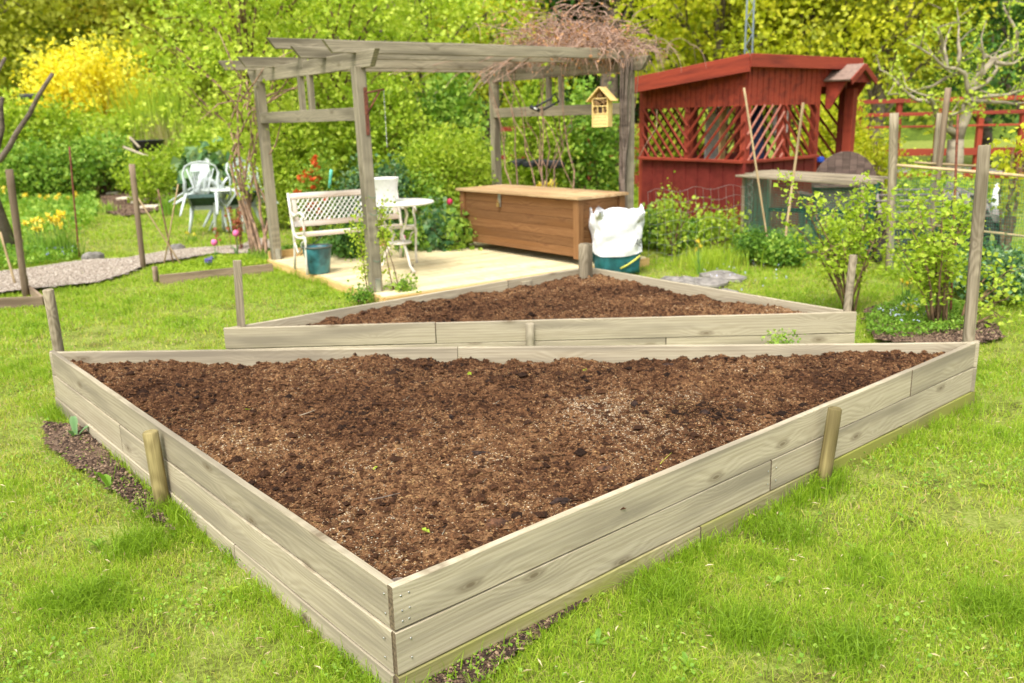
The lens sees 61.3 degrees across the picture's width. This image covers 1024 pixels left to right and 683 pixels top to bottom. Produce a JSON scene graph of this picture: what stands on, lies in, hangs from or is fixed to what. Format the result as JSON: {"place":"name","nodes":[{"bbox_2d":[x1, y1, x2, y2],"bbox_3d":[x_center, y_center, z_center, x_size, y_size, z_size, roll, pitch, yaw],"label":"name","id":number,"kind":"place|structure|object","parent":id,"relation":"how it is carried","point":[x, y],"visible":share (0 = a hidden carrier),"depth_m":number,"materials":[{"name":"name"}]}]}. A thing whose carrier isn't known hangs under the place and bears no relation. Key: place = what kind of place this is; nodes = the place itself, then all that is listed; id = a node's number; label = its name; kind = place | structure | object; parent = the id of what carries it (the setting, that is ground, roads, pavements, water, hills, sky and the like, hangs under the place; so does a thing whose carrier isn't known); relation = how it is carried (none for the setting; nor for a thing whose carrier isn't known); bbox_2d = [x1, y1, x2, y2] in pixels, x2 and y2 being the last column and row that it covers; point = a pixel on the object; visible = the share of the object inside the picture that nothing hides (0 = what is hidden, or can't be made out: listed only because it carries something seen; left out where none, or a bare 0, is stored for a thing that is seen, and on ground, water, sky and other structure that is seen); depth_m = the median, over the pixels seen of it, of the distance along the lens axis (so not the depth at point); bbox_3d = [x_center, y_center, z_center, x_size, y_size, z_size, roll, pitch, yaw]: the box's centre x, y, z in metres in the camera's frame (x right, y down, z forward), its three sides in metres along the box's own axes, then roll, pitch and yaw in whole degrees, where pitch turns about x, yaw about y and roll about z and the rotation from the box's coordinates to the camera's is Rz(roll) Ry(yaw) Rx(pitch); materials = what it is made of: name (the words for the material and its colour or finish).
{"place":"outdoors","nodes":[
{"label":"outdoors","id":0,"kind":"place"},
{"bbox_2d":[0,238,269,291],"bbox_3d":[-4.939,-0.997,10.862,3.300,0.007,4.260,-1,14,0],"label":"gravel path","id":1,"kind":"structure","parent":0,"point":[107,271],"depth_m":10.21,"materials":[{"name":"grey gravel"}]},
{"bbox_2d":[99,190,181,215],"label":"garden bed soil","id":2,"kind":"structure","parent":0,"point":[130,211],"depth_m":18.37,"materials":[{"name":"brown soil"}]},
{"bbox_2d":[3,28,158,123],"bbox_3d":[-12.834,-6.979,25.873,4.794,4.526,3.249,-1,14,0],"label":"forsythia","id":3,"kind":"object","parent":2,"relation":"on","point":[93,69],"visible":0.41,"depth_m":25.31,"materials":[{"name":"yellow plant"}]},
{"bbox_2d":[47,126,149,193],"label":"bush","id":4,"kind":"object","parent":2,"relation":"on","point":[108,144],"visible":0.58,"depth_m":21.67,"materials":[{"name":"green plant"}]},
{"bbox_2d":[77,106,159,190],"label":"bush","id":5,"kind":"object","parent":2,"relation":"on","point":[127,129],"visible":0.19,"depth_m":22.96,"materials":[{"name":"green plant"}]},
{"bbox_2d":[100,141,182,204],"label":"plant","id":6,"kind":"object","parent":2,"relation":"on","point":[148,186],"visible":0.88,"depth_m":18.70,"materials":[{"name":"green plant"}]},
{"bbox_2d":[76,61,226,186],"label":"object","id":7,"kind":"object","parent":2,"relation":"on","point":[152,104],"visible":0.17,"depth_m":24.04,"materials":[{"name":"green plant"}]},
{"bbox_2d":[169,136,237,196],"bbox_3d":[-6.814,-3.776,19.096,1.520,1.469,1.449,-4,15,-10],"label":"rhubarb","id":8,"kind":"object","parent":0,"point":[192,154],"visible":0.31,"depth_m":18.93,"materials":[{"name":"green plant"}]},
{"bbox_2d":[374,146,418,236],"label":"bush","id":9,"kind":"object","parent":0,"point":[384,171],"visible":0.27,"depth_m":11.73,"materials":[{"name":"green plant"}]},
{"bbox_2d":[0,138,1023,682],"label":"ground","id":10,"kind":"structure","parent":0,"point":[974,518],"depth_m":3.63,"materials":[{"name":"green plant"}]},
{"bbox_2d":[5,169,29,296],"bbox_3d":[-5.055,-1.090,8.843,0.072,1.316,0.071,0,14,0],"label":"garden stake","id":11,"kind":"object","parent":10,"relation":"on","point":[12,194],"visible":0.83,"depth_m":8.81,"materials":[{"name":"wood"}]},
{"bbox_2d":[0,57,54,249],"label":"pruned tree","id":12,"kind":"object","parent":10,"relation":"on","point":[6,229],"visible":0.97,"depth_m":11.61,"materials":[{"name":"brown plant"}]},
{"bbox_2d":[0,126,80,199],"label":"bush","id":13,"kind":"object","parent":10,"relation":"on","point":[27,155],"visible":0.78,"depth_m":20.23,"materials":[{"name":"green plant"}]},
{"bbox_2d":[0,230,80,268],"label":"greens","id":14,"kind":"object","parent":10,"relation":"on","point":[36,255],"visible":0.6,"depth_m":11.24,"materials":[{"name":"green plant"}]},
{"bbox_2d":[0,0,86,108],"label":"tree","id":15,"kind":"object","parent":10,"relation":"on","point":[40,5],"visible":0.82,"depth_m":29.84,"materials":[{"name":"green plant"}]},
{"bbox_2d":[0,79,87,165],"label":"bush","id":16,"kind":"object","parent":10,"relation":"on","point":[12,119],"visible":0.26,"depth_m":22.52,"materials":[{"name":"green plant"}]},
{"bbox_2d":[0,188,98,234],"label":"greens","id":17,"kind":"object","parent":10,"relation":"on","point":[31,209],"visible":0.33,"depth_m":16.72,"materials":[{"name":"green plant"}]},
{"bbox_2d":[27,209,88,256],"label":"daffodil clump","id":18,"kind":"object","parent":10,"relation":"on","point":[63,243],"visible":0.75,"depth_m":11.53,"materials":[{"name":"green plant"}]},
{"bbox_2d":[17,134,108,195],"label":"bush","id":19,"kind":"object","parent":10,"relation":"on","point":[81,175],"visible":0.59,"depth_m":20.86,"materials":[{"name":"green plant"}]},
{"bbox_2d":[11,87,146,187],"bbox_3d":[-12.100,-5.604,23.943,3.666,2.795,3.454,-14,19,-41],"label":"bush","id":20,"kind":"object","parent":10,"relation":"on","point":[74,122],"visible":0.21,"depth_m":23.06,"materials":[{"name":"green plant"}]},
{"bbox_2d":[0,0,176,125],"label":"tree","id":21,"kind":"object","parent":10,"relation":"on","point":[23,26],"visible":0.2,"depth_m":30.97,"materials":[{"name":"green plant"}]},
{"bbox_2d":[40,422,174,529],"bbox_3d":[-2.123,0.633,4.398,1.350,0.037,1.500,-1,14,0],"label":"mulch strip","id":22,"kind":"object","parent":10,"relation":"on","point":[79,453],"visible":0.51,"depth_m":4.54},
{"bbox_2d":[43,421,171,526],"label":"bark chips","id":23,"kind":"object","parent":22,"relation":"on","point":[84,462],"visible":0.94,"depth_m":4.49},
{"bbox_2d":[18,0,203,100],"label":"tree","id":24,"kind":"object","parent":10,"relation":"on","point":[104,16],"visible":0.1,"depth_m":32.12,"materials":[{"name":"green plant"}]},
{"bbox_2d":[48,0,292,123],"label":"tree","id":25,"kind":"object","parent":10,"relation":"on","point":[114,17],"visible":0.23,"depth_m":30.96,"materials":[{"name":"green plant"}]},
{"bbox_2d":[179,161,227,232],"bbox_3d":[-4.774,-2.239,13.394,0.604,0.914,0.681,-4,-15,-8],"label":"plastic chair","id":26,"kind":"object","parent":10,"relation":"on","point":[202,201],"visible":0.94,"depth_m":13.24,"materials":[{"name":"white plastic"}]},
{"bbox_2d":[166,113,257,184],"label":"bush","id":27,"kind":"object","parent":10,"relation":"on","point":[210,136],"visible":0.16,"depth_m":22.80,"materials":[{"name":"green plant"}]},
{"bbox_2d":[159,253,268,274],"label":"greens","id":28,"kind":"object","parent":10,"relation":"on","point":[196,266],"visible":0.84,"depth_m":10.33,"materials":[{"name":"green plant"}]},
{"bbox_2d":[159,264,272,284],"bbox_3d":[-3.317,-0.762,9.750,1.234,0.112,0.030,-9,16,-27],"label":"edging board","id":29,"kind":"object","parent":10,"relation":"on","point":[186,276],"visible":0.76,"depth_m":9.69,"materials":[{"name":"wood"}]},
{"bbox_2d":[119,0,370,225],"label":"young tree","id":30,"kind":"object","parent":10,"relation":"on","point":[239,8],"visible":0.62,"depth_m":13.16,"materials":[{"name":"green plant"}]},
{"bbox_2d":[124,0,381,140],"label":"tree","id":31,"kind":"object","parent":10,"relation":"on","point":[147,9],"visible":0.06,"depth_m":30.86,"materials":[{"name":"green plant"}]},
{"bbox_2d":[243,87,330,227],"bbox_3d":[-3.585,-2.974,13.941,1.507,2.268,1.446,-1,14,0],"label":"bush","id":32,"kind":"object","parent":10,"relation":"on","point":[288,152],"visible":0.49,"depth_m":13.63,"materials":[{"name":"green plant"}]},
{"bbox_2d":[285,138,339,240],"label":"azalea","id":33,"kind":"object","parent":10,"relation":"on","point":[315,177],"visible":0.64,"depth_m":12.11,"materials":[{"name":"green plant"}]},
{"bbox_2d":[273,96,374,216],"bbox_3d":[-2.992,-3.026,14.317,1.784,2.156,1.523,3,15,16],"label":"bush","id":34,"kind":"object","parent":10,"relation":"on","point":[331,143],"visible":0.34,"depth_m":13.92,"materials":[{"name":"green plant"}]},
{"bbox_2d":[198,0,470,217],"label":"young tree","id":35,"kind":"object","parent":10,"relation":"on","point":[397,31],"visible":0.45,"depth_m":13.89,"materials":[{"name":"green plant"}]},
{"bbox_2d":[312,216,386,259],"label":"perennial","id":36,"kind":"object","parent":10,"relation":"on","point":[340,246],"visible":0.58,"depth_m":10.38,"materials":[{"name":"green plant"}]},
{"bbox_2d":[329,152,381,233],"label":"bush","id":37,"kind":"object","parent":10,"relation":"on","point":[352,179],"visible":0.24,"depth_m":11.68,"materials":[{"name":"green plant"}]},
{"bbox_2d":[329,72,431,176],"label":"bush","id":38,"kind":"object","parent":10,"relation":"on","point":[391,100],"visible":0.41,"depth_m":13.66,"materials":[{"name":"green plant"}]},
{"bbox_2d":[277,0,544,142],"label":"young tree","id":39,"kind":"object","parent":10,"relation":"on","point":[445,7],"visible":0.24,"depth_m":16.06,"materials":[{"name":"green plant"}]},
{"bbox_2d":[375,133,449,221],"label":"bush","id":40,"kind":"object","parent":10,"relation":"on","point":[415,162],"visible":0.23,"depth_m":11.87,"materials":[{"name":"green plant"}]},
{"bbox_2d":[384,161,458,230],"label":"bush","id":41,"kind":"object","parent":10,"relation":"on","point":[426,196],"visible":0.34,"depth_m":11.66,"materials":[{"name":"green plant"}]},
{"bbox_2d":[399,196,463,251],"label":"perennial","id":42,"kind":"object","parent":10,"relation":"on","point":[426,224],"visible":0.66,"depth_m":10.79,"materials":[{"name":"green plant"}]},
{"bbox_2d":[402,40,490,173],"bbox_3d":[-1.087,-3.526,14.567,1.779,2.900,1.674,-1,14,0],"label":"bush","id":43,"kind":"object","parent":10,"relation":"on","point":[455,107],"visible":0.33,"depth_m":14.25,"materials":[{"name":"green plant"}]},
{"bbox_2d":[428,187,482,251],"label":"perennial","id":44,"kind":"object","parent":10,"relation":"on","point":[461,240],"visible":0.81,"depth_m":10.76,"materials":[{"name":"green plant"}]},
{"bbox_2d":[392,109,522,215],"bbox_3d":[-0.907,-2.418,12.462,1.924,1.804,1.798,5,16,23],"label":"bush","id":45,"kind":"object","parent":10,"relation":"on","point":[456,174],"visible":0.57,"depth_m":12.04,"materials":[{"name":"green plant"}]},
{"bbox_2d":[267,237,649,301],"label":"wooden deck","id":46,"kind":"structure","parent":10,"relation":"on","point":[437,270],"depth_m":9.57,"materials":[{"name":"brown wood"}]},
{"bbox_2d":[301,244,331,274],"bbox_3d":[-2.104,-0.891,9.365,0.330,0.299,0.330,-1,14,0],"label":"plant pot","id":47,"kind":"object","parent":46,"relation":"on","point":[318,259],"visible":0.99,"depth_m":9.26,"materials":[{"name":"teal plastic"}]},
{"bbox_2d":[287,189,417,274],"bbox_3d":[-1.766,-1.260,9.681,1.305,0.847,0.591,-9,16,-28],"label":"garden bench","id":48,"kind":"object","parent":46,"relation":"on","point":[296,221],"visible":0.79,"depth_m":9.68,"materials":[{"name":"white metal"}]},
{"bbox_2d":[360,198,433,273],"bbox_3d":[-1.216,-1.131,9.309,0.790,0.747,0.790,-1,14,0],"label":"bistro table","id":49,"kind":"object","parent":46,"relation":"on","point":[405,203],"visible":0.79,"depth_m":9.22,"materials":[{"name":"white paint"}]},
{"bbox_2d":[218,37,651,292],"bbox_3d":[-0.799,-2.131,9.947,4.080,2.485,3.357,-11,17,-33],"label":"pergola","id":50,"kind":"object","parent":46,"relation":"on","point":[358,59],"visible":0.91,"depth_m":9.22,"materials":[{"name":"grey wood"}]},
{"bbox_2d":[180,20,328,254],"bbox_3d":[-2.806,-2.300,10.260,1.820,2.773,1.514,-1,14,0],"label":"climbing vine","id":51,"kind":"object","parent":50,"relation":"attached to","point":[244,197],"visible":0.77,"depth_m":10.44,"materials":[{"name":"brown plant"}]},
{"bbox_2d":[344,189,404,289],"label":"climbing rose","id":52,"kind":"object","parent":50,"relation":"attached to","point":[379,234],"visible":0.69,"depth_m":8.21,"materials":[{"name":"green plant"}]},
{"bbox_2d":[389,0,705,208],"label":"climbing vine","id":53,"kind":"object","parent":50,"relation":"attached to","point":[583,36],"visible":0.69,"depth_m":9.80,"materials":[{"name":"brown plant"}]},
{"bbox_2d":[586,78,617,126],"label":"insect hotel","id":54,"kind":"structure","parent":50,"relation":"hanging from","point":[601,99],"depth_m":9.38,"materials":[{"name":"yellow wood"}]},
{"bbox_2d":[455,184,628,259],"bbox_3d":[0.307,-1.469,10.325,0.790,0.673,2.211,-13,18,-38],"label":"storage chest","id":55,"kind":"object","parent":46,"relation":"on","point":[554,220],"visible":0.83,"depth_m":9.93,"materials":[{"name":"wood"}]},
{"bbox_2d":[394,0,581,163],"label":"tree","id":56,"kind":"object","parent":10,"relation":"on","point":[526,19],"visible":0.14,"depth_m":20.56,"materials":[{"name":"green plant"}]},
{"bbox_2d":[426,595,591,682],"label":"bare soil","id":57,"kind":"structure","parent":10,"relation":"on","point":[512,654],"depth_m":2.79,"materials":[{"name":"brown soil"}]},
{"bbox_2d":[0,296,1022,682],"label":"dead leaves","id":58,"kind":"object","parent":10,"relation":"on","point":[500,648],"visible":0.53,"depth_m":3.12,"materials":[{"name":"plant"}]},
{"bbox_2d":[0,270,1023,682],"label":"clover","id":59,"kind":"object","parent":10,"relation":"on","point":[182,610],"visible":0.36,"depth_m":3.28,"materials":[{"name":"green plant"}]},
{"bbox_2d":[1,0,1022,140],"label":"woodland","id":60,"kind":"object","parent":10,"relation":"on","point":[914,106],"visible":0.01,"depth_m":45.40,"materials":[{"name":"green plant"}]},
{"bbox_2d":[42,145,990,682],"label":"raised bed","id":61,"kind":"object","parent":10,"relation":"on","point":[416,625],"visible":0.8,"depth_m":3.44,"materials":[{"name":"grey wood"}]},
{"bbox_2d":[69,349,945,578],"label":"garden soil","id":62,"kind":"structure","parent":61,"relation":"in","point":[544,434],"depth_m":4.05,"materials":[{"name":"brown soil"}]},
{"bbox_2d":[224,243,856,357],"bbox_3d":[0.185,-0.412,6.945,4.352,0.901,2.186,-1,14,0],"label":"raised bed","id":63,"kind":"object","parent":10,"relation":"on","point":[817,324],"visible":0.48,"depth_m":5.96,"materials":[{"name":"grey wood"}]},
{"bbox_2d":[298,273,806,329],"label":"garden soil","id":64,"kind":"structure","parent":63,"relation":"in","point":[599,295],"depth_m":6.66,"materials":[{"name":"brown soil"}]},
{"bbox_2d":[501,62,587,187],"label":"bush","id":65,"kind":"object","parent":10,"relation":"on","point":[532,144],"visible":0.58,"depth_m":15.87,"materials":[{"name":"green plant"}]},
{"bbox_2d":[499,0,649,162],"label":"tree","id":66,"kind":"object","parent":10,"relation":"on","point":[580,18],"visible":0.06,"depth_m":30.41,"materials":[{"name":"green plant"}]},
{"bbox_2d":[527,0,636,165],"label":"tree","id":67,"kind":"object","parent":10,"relation":"on","point":[613,89],"visible":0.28,"depth_m":28.22,"materials":[{"name":"green plant"}]},
{"bbox_2d":[539,75,638,190],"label":"bush","id":68,"kind":"object","parent":10,"relation":"on","point":[599,146],"visible":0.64,"depth_m":16.12,"materials":[{"name":"green plant"}]},
{"bbox_2d":[589,204,644,273],"bbox_3d":[1.135,-1.113,9.349,0.600,0.717,0.463,-1,14,0],"label":"garden sack","id":69,"kind":"object","parent":10,"relation":"on","point":[616,233],"visible":0.95,"depth_m":9.19,"materials":[{"name":"white plastic"}]},
{"bbox_2d":[645,171,702,255],"bbox_3d":[1.885,-1.512,10.273,0.615,1.002,0.574,-5,15,-15],"label":"raspberry","id":70,"kind":"object","parent":10,"relation":"on","point":[668,241],"visible":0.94,"depth_m":10.26,"materials":[{"name":"green plant"}]},
{"bbox_2d":[634,108,733,182],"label":"bush","id":71,"kind":"object","parent":10,"relation":"on","point":[659,142],"visible":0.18,"depth_m":17.21,"materials":[{"name":"green plant"}]},
{"bbox_2d":[655,239,765,271],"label":"grass tuft","id":72,"kind":"object","parent":10,"relation":"on","point":[717,257],"visible":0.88,"depth_m":9.44,"materials":[{"name":"green plant"}]},
{"bbox_2d":[597,0,826,152],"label":"tree","id":73,"kind":"object","parent":10,"relation":"on","point":[684,22],"visible":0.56,"depth_m":21.95,"materials":[{"name":"green plant"}]},
{"bbox_2d":[688,196,750,249],"bbox_3d":[2.543,-1.461,10.725,0.785,0.647,0.819,-1,14,0],"label":"raspberry","id":74,"kind":"object","parent":10,"relation":"on","point":[724,223],"visible":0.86,"depth_m":10.62,"materials":[{"name":"green plant"}]},
{"bbox_2d":[730,219,773,262],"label":"bush","id":75,"kind":"object","parent":10,"relation":"on","point":[749,240],"visible":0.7,"depth_m":9.64,"materials":[{"name":"green plant"}]},
{"bbox_2d":[635,53,877,230],"bbox_3d":[3.686,-3.089,13.395,3.158,2.387,2.819,-11,17,-33],"label":"garden shelter","id":76,"kind":"object","parent":10,"relation":"on","point":[784,83],"visible":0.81,"depth_m":12.47,"materials":[{"name":"red paint"}]},
{"bbox_2d":[752,228,812,266],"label":"bush","id":77,"kind":"object","parent":10,"relation":"on","point":[777,251],"visible":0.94,"depth_m":9.35,"materials":[{"name":"green plant"}]},
{"bbox_2d":[735,170,887,262],"bbox_3d":[3.578,-1.567,10.500,1.110,0.894,2.573,-8,16,-24],"label":"garden counter","id":78,"kind":"object","parent":10,"relation":"on","point":[821,178],"visible":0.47,"depth_m":10.20,"materials":[{"name":"grey"}]},
{"bbox_2d":[708,0,929,153],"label":"tree","id":79,"kind":"object","parent":10,"relation":"on","point":[814,33],"visible":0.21,"depth_m":21.70,"materials":[{"name":"green plant"}]},
{"bbox_2d":[794,151,876,241],"bbox_3d":[4.348,-1.933,11.440,0.961,1.148,0.899,-1,14,0],"label":"deck chair","id":80,"kind":"object","parent":10,"relation":"on","point":[846,162],"visible":0.29,"depth_m":11.25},
{"bbox_2d":[790,93,882,160],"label":"bush","id":81,"kind":"object","parent":10,"relation":"on","point":[828,138],"visible":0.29,"depth_m":16.35,"materials":[{"name":"green plant"}]},
{"bbox_2d":[771,168,916,310],"bbox_3d":[2.702,-0.840,7.169,1.153,1.210,0.827,-12,18,-36],"label":"currant bush","id":82,"kind":"object","parent":10,"relation":"on","point":[855,238],"visible":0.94,"depth_m":7.01,"materials":[{"name":"green plant"}]},
{"bbox_2d":[854,107,908,204],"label":"bush","id":83,"kind":"object","parent":10,"relation":"on","point":[877,157],"visible":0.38,"depth_m":14.11,"materials":[{"name":"green plant"}]},
{"bbox_2d":[760,0,1007,171],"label":"tree","id":84,"kind":"object","parent":10,"relation":"on","point":[909,18],"visible":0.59,"depth_m":21.06,"materials":[{"name":"green plant"}]},
{"bbox_2d":[885,113,898,272],"bbox_3d":[3.839,-1.463,8.741,0.089,1.644,0.086,-4,14,1],"label":"fence post","id":85,"kind":"object","parent":10,"relation":"on","point":[893,146],"visible":0.72,"depth_m":8.65,"materials":[{"name":"brown wood"}]},
{"bbox_2d":[896,164,1023,177],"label":"rail","id":86,"kind":"object","parent":85,"relation":"attached to","point":[958,170],"visible":0.84,"depth_m":8.23,"materials":[{"name":"brown wood"}]},
{"bbox_2d":[889,177,1023,273],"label":"garden netting","id":87,"kind":"object","parent":86,"relation":"attached to","point":[961,191],"visible":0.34,"depth_m":8.18,"materials":[{"name":"green"}]},
{"bbox_2d":[860,307,1006,341],"bbox_3d":[3.177,-0.147,6.771,1.150,0.030,1.400,-1,14,0],"label":"mulch patch","id":88,"kind":"object","parent":10,"relation":"on","point":[927,339],"visible":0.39,"depth_m":6.34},
{"bbox_2d":[864,291,977,336],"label":"greens","id":89,"kind":"object","parent":88,"relation":"on","point":[922,323],"visible":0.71,"depth_m":6.68,"materials":[{"name":"green plant"}]},
{"bbox_2d":[864,304,1003,342],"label":"bark chips","id":90,"kind":"object","parent":88,"relation":"on","point":[953,337],"visible":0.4,"depth_m":6.38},
{"bbox_2d":[881,170,986,324],"bbox_3d":[3.177,-0.683,6.544,0.730,1.196,0.726,3,15,18],"label":"currant bush","id":91,"kind":"object","parent":10,"relation":"on","point":[934,252],"visible":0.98,"depth_m":6.49,"materials":[{"name":"green plant"}]},
{"bbox_2d":[927,88,951,243],"bbox_3d":[4.329,-1.609,8.806,0.061,1.871,0.060,-2,18,0],"label":"batten","id":92,"kind":"object","parent":10,"relation":"on","point":[943,126],"visible":0.59,"depth_m":8.65,"materials":[{"name":"brown wood"}]},
{"bbox_2d":[856,95,1023,188],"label":"red fence","id":93,"kind":"object","parent":10,"relation":"on","point":[979,124],"visible":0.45,"depth_m":17.05,"materials":[{"name":"paint"}]},
{"bbox_2d":[872,0,1023,183],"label":"apple tree","id":94,"kind":"object","parent":10,"relation":"on","point":[969,105],"visible":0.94,"depth_m":12.53,"materials":[{"name":"beige plant"}]},
{"bbox_2d":[875,0,1023,163],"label":"tree","id":95,"kind":"object","parent":10,"relation":"on","point":[987,133],"visible":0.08,"depth_m":25.13,"materials":[{"name":"green plant"}]},
{"bbox_2d":[929,0,1023,171],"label":"tree","id":96,"kind":"object","parent":10,"relation":"on","point":[996,83],"visible":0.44,"depth_m":20.93,"materials":[{"name":"green plant"}]},
{"bbox_2d":[949,233,1023,301],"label":"herb","id":97,"kind":"object","parent":10,"relation":"on","point":[1002,254],"visible":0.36,"depth_m":7.40,"materials":[{"name":"green plant"}]},
{"bbox_2d":[958,228,1023,326],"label":"currant bush","id":98,"kind":"object","parent":10,"relation":"on","point":[996,298],"visible":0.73,"depth_m":6.60,"materials":[{"name":"green plant"}]},
{"bbox_2d":[986,122,1023,250],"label":"yellow shrub","id":99,"kind":"object","parent":10,"relation":"on","point":[1008,168],"visible":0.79,"depth_m":8.50,"materials":[{"name":"plant"}]},
{"bbox_2d":[3,0,1022,151],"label":"hillside","id":100,"kind":"structure","parent":0,"point":[913,134],"depth_m":45.78,"materials":[{"name":"green plant"}]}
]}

